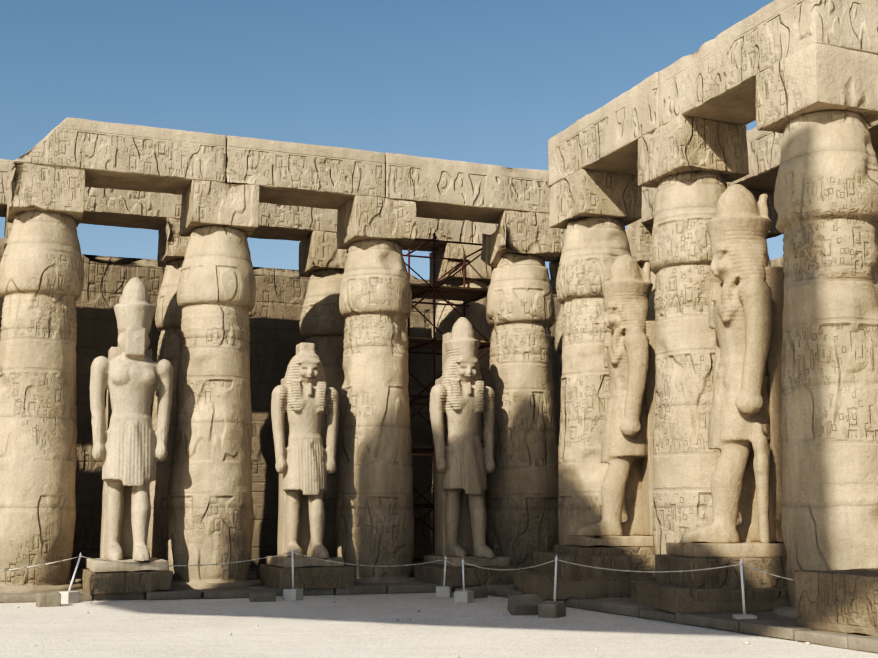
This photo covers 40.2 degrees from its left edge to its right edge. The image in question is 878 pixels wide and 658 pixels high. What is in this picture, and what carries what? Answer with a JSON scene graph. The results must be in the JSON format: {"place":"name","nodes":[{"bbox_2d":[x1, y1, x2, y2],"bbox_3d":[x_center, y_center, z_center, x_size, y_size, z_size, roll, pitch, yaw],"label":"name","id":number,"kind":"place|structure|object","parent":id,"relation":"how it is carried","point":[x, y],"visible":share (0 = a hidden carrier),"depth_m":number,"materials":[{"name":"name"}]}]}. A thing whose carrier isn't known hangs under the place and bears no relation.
{"place":"outdoors","nodes":[
{"label":"outdoors","id":0,"kind":"place"},
{"bbox_2d":[0,0,783,279],"label":"sky","id":1,"kind":"structure","parent":0,"point":[490,82],"materials":[{"name":"blue"}]},
{"bbox_2d":[0,552,793,580],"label":"rope","id":2,"kind":"object","parent":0,"point":[417,564],"visible":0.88,"depth_m":23.43,"materials":[{"name":"white fabric"}]},
{"bbox_2d":[0,592,877,657],"bbox_3d":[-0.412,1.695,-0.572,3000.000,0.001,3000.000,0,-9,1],"label":"ground","id":3,"kind":"structure","parent":0,"point":[343,626],"depth_m":17.82,"materials":[{"name":"beige sand"}]},
{"bbox_2d":[0,205,70,578],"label":"column","id":4,"kind":"structure","parent":3,"relation":"on","point":[8,228],"depth_m":29.66,"materials":[{"name":"stone"}]},
{"bbox_2d":[0,163,84,592],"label":"column","id":5,"kind":"structure","parent":3,"relation":"on","point":[41,275],"depth_m":25.77,"materials":[{"name":"stone"}]},
{"bbox_2d":[13,117,225,194],"bbox_3d":[-7.362,-3.968,27.716,4.653,1.187,1.538,3,-9,-21],"label":"architrave","id":6,"kind":"object","parent":5,"relation":"on","point":[119,156],"visible":0.79,"depth_m":27.19,"materials":[{"name":"stone"}]},
{"bbox_2d":[36,592,60,606],"bbox_3d":[-7.423,5.161,22.833,0.463,0.293,0.360,5,-10,-29],"label":"loose block","id":7,"kind":"object","parent":3,"relation":"on","point":[51,599],"depth_m":22.69,"materials":[{"name":"stone"}]},
{"bbox_2d":[147,218,189,559],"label":"column","id":8,"kind":"structure","parent":3,"relation":"on","point":[172,245],"depth_m":30.84,"materials":[{"name":"stone"}]},
{"bbox_2d":[80,187,181,229],"bbox_3d":[-8.406,-3.402,31.445,3.910,1.180,1.486,3,-9,-21],"label":"architrave","id":9,"kind":"object","parent":8,"relation":"on","point":[128,208],"visible":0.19,"depth_m":30.96,"materials":[{"name":"stone"}]},
{"bbox_2d":[249,202,337,240],"bbox_3d":[-4.761,-3.189,32.827,3.910,1.184,1.493,3,-9,-21],"label":"architrave","id":10,"kind":"object","parent":8,"relation":"on","point":[287,222],"visible":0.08,"depth_m":32.47,"materials":[{"name":"stone"}]},
{"bbox_2d":[167,180,261,588],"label":"column","id":11,"kind":"structure","parent":3,"relation":"on","point":[210,512],"depth_m":27.08,"materials":[{"name":"stone"}]},
{"bbox_2d":[225,136,384,209],"bbox_3d":[-3.377,-3.738,29.223,3.914,1.190,1.537,3,-9,-21],"label":"architrave","id":12,"kind":"object","parent":11,"relation":"on","point":[301,174],"visible":0.81,"depth_m":28.60,"materials":[{"name":"stone"}]},
{"bbox_2d":[0,568,466,602],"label":"stylobate","id":13,"kind":"object","parent":3,"relation":"on","point":[174,593],"visible":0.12,"depth_m":25.29,"materials":[{"name":"stone"}]},
{"bbox_2d":[81,277,172,593],"bbox_3d":[-6.657,2.193,25.951,1.772,6.783,2.326,3,-9,-21],"label":"statue","id":14,"kind":"object","parent":13,"relation":"on","point":[131,376],"visible":1,"depth_m":25.78,"materials":[{"name":"stone"}]},
{"bbox_2d":[256,343,353,589],"bbox_3d":[-3.021,3.029,27.245,1.670,5.509,2.318,3,-9,-21],"label":"statue","id":15,"kind":"object","parent":13,"relation":"on","point":[304,399],"visible":0.98,"depth_m":27.11,"materials":[{"name":"stone"}]},
{"bbox_2d":[346,233,493,563],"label":"scaffold tubes","id":16,"kind":"object","parent":13,"relation":"on","point":[433,342],"visible":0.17,"depth_m":31.53},
{"bbox_2d":[408,283,490,450],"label":"scaffold planks","id":17,"kind":"object","parent":16,"relation":"on","point":[455,296],"visible":0.35,"depth_m":32.05,"materials":[{"name":"brown wood"}]},
{"bbox_2d":[249,592,275,601],"bbox_3d":[-3.548,5.411,24.184,0.527,0.219,0.428,2,-9,-12],"label":"loose block","id":18,"kind":"object","parent":3,"relation":"on","point":[262,596],"depth_m":23.99,"materials":[{"name":"stone"}]},
{"bbox_2d":[0,238,560,570],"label":"back wall","id":19,"kind":"structure","parent":3,"relation":"on","point":[275,312],"depth_m":35.09,"materials":[{"name":"stone"}]},
{"bbox_2d":[299,231,347,556],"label":"column","id":20,"kind":"structure","parent":3,"relation":"on","point":[322,260],"depth_m":32.32,"materials":[{"name":"stone"}]},
{"bbox_2d":[402,217,472,251],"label":"architrave","id":21,"kind":"object","parent":20,"relation":"on","point":[449,230],"visible":0.19,"depth_m":33.93,"materials":[{"name":"stone"}]},
{"bbox_2d":[334,195,418,582],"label":"column","id":22,"kind":"structure","parent":3,"relation":"on","point":[373,515],"depth_m":28.45,"materials":[{"name":"stone"}]},
{"bbox_2d":[68,548,745,614],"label":"barrier posts","id":23,"kind":"object","parent":3,"relation":"on","point":[555,581],"visible":0.92,"depth_m":23.70,"materials":[{"name":"grey metal"}]},
{"bbox_2d":[60,586,756,618],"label":"post bases","id":24,"kind":"object","parent":3,"relation":"on","point":[291,594],"visible":0.67,"depth_m":23.72,"materials":[{"name":"grey concrete"}]},
{"bbox_2d":[17,601,810,657],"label":"scattered pebbles","id":25,"kind":"object","parent":3,"relation":"on","point":[745,642],"visible":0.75,"depth_m":17.43,"materials":[{"name":"stone"}]},
{"bbox_2d":[429,243,491,553],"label":"column","id":26,"kind":"structure","parent":3,"relation":"on","point":[477,275],"depth_m":33.88,"materials":[{"name":"stone"}]},
{"bbox_2d":[455,586,487,598],"bbox_3d":[0.676,5.535,25.143,0.479,0.253,0.625,-7,-11,38],"label":"loose block","id":27,"kind":"object","parent":3,"relation":"on","point":[480,592],"depth_m":25.01,"materials":[{"name":"stone"}]},
{"bbox_2d":[481,210,560,566],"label":"column","id":28,"kind":"structure","parent":3,"relation":"on","point":[521,490],"depth_m":29.83,"materials":[{"name":"stone"}]},
{"bbox_2d":[385,153,549,223],"bbox_3d":[0.602,-3.515,30.715,4.622,1.184,1.534,3,-9,-21],"label":"architrave","id":29,"kind":"object","parent":28,"relation":"on","point":[434,188],"visible":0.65,"depth_m":30.04,"materials":[{"name":"stone"}]},
{"bbox_2d":[507,594,542,614],"bbox_3d":[1.516,4.866,21.037,0.555,0.419,0.482,2,-9,-15],"label":"loose block","id":30,"kind":"object","parent":3,"relation":"on","point":[524,604],"depth_m":20.88,"materials":[{"name":"stone"}]},
{"bbox_2d":[549,259,562,463],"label":"column","id":31,"kind":"structure","parent":3,"relation":"on","point":[553,267],"depth_m":35.58,"materials":[{"name":"stone"}]},
{"bbox_2d":[472,222,565,261],"bbox_3d":[2.526,-2.767,35.562,3.902,1.189,1.483,3,-9,-20],"label":"architrave","id":32,"kind":"object","parent":31,"relation":"on","point":[479,229],"depth_m":34.34,"materials":[{"name":"stone"}]},
{"bbox_2d":[549,169,641,544],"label":"column","id":33,"kind":"structure","parent":3,"relation":"on","point":[593,213],"depth_m":26.48,"materials":[{"name":"stone"}]},
{"bbox_2d":[548,72,658,186],"bbox_3d":[4.141,-4.188,26.312,1.534,1.194,4.778,4,-9,-22],"label":"architrave","id":34,"kind":"object","parent":33,"relation":"on","point":[606,137],"visible":0.5,"depth_m":25.86,"materials":[{"name":"stone"}]},
{"bbox_2d":[467,584,877,652],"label":"stylobate","id":35,"kind":"object","parent":3,"relation":"on","point":[768,624],"visible":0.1,"depth_m":18.36,"materials":[{"name":"stone"}]},
{"bbox_2d":[410,317,533,586],"bbox_3d":[0.677,2.807,28.540,2.227,6.345,2.806,3,-9,-21],"label":"statue","id":36,"kind":"object","parent":35,"relation":"on","point":[462,398],"visible":1,"depth_m":28.52,"materials":[{"name":"stone"}]},
{"bbox_2d":[513,255,655,599],"bbox_3d":[3.512,1.895,24.776,3.506,7.019,3.043,1,-9,-8],"label":"statue","id":37,"kind":"object","parent":35,"relation":"on","point":[610,540],"visible":0.92,"depth_m":24.28,"materials":[{"name":"stone"}]},
{"bbox_2d":[625,223,655,320],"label":"column","id":38,"kind":"structure","parent":35,"relation":"on","point":[639,236],"depth_m":31.67,"materials":[{"name":"stone"}]},
{"bbox_2d":[627,187,657,227],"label":"architrave","id":39,"kind":"object","parent":38,"relation":"on","point":[648,203],"visible":0.02,"depth_m":31.45,"materials":[{"name":"stone"}]},
{"bbox_2d":[637,115,748,559],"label":"column","id":40,"kind":"structure","parent":35,"relation":"on","point":[689,168],"depth_m":22.89,"materials":[{"name":"stone"}]},
{"bbox_2d":[630,184,790,613],"bbox_3d":[5.114,1.090,21.260,3.017,7.544,2.493,1,-9,-8],"label":"statue","id":41,"kind":"object","parent":35,"relation":"on","point":[745,299],"visible":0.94,"depth_m":20.69,"materials":[{"name":"stone"}]},
{"bbox_2d":[794,568,877,636],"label":"pedestal","id":42,"kind":"object","parent":35,"relation":"on","point":[841,601],"visible":1,"depth_m":16.35,"materials":[{"name":"stone"}]},
{"bbox_2d":[749,190,781,266],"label":"column","id":43,"kind":"structure","parent":3,"relation":"on","point":[773,217],"depth_m":28.45,"materials":[{"name":"stone"}]},
{"bbox_2d":[770,256,783,281],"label":"back wall","id":44,"kind":"structure","parent":3,"relation":"on","point":[777,262],"depth_m":32.55,"materials":[{"name":"stone"}]},
{"bbox_2d":[755,43,877,617],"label":"column","id":45,"kind":"structure","parent":3,"relation":"on","point":[816,105],"depth_m":19.24,"materials":[{"name":"stone"}]},
{"bbox_2d":[658,0,877,125],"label":"architrave","id":46,"kind":"object","parent":45,"relation":"on","point":[714,79],"visible":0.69,"depth_m":21.24,"materials":[{"name":"stone"}]},
{"bbox_2d":[872,145,877,162],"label":"column","id":47,"kind":"structure","parent":3,"relation":"on","point":[875,147],"depth_m":24.83,"materials":[{"name":"stone"}]},
{"bbox_2d":[727,127,782,192],"bbox_3d":[7.921,-4.024,27.383,1.488,1.188,3.910,4,-9,-22],"label":"architrave","id":48,"kind":"object","parent":47,"relation":"on","point":[764,152],"visible":0.12,"depth_m":27.17,"materials":[{"name":"stone"}]},
{"bbox_2d":[867,120,877,144],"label":"architrave","id":49,"kind":"object","parent":47,"relation":"on","point":[873,128],"visible":0.04,"depth_m":24.05,"materials":[{"name":"stone"}]},
{"bbox_3d":[-13.873,1.451,28.607,2.425,9.339,2.379,0,-9,1],"label":"column","id":50,"kind":"object","parent":3,"relation":"on","visible":0},
{"bbox_2d":[0,159,13,216],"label":"architrave","id":51,"kind":"object","parent":50,"relation":"on","point":[6,166],"visible":0.17,"depth_m":29.82,"materials":[{"name":"stone"}]},
{"bbox_2d":[538,601,565,617],"bbox_3d":[1.923,4.817,20.550,0.372,0.279,0.475,-4,-10,27],"label":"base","id":52,"kind":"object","parent":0,"point":[553,609],"depth_m":20.39,"materials":[{"name":"stone"}]}
]}

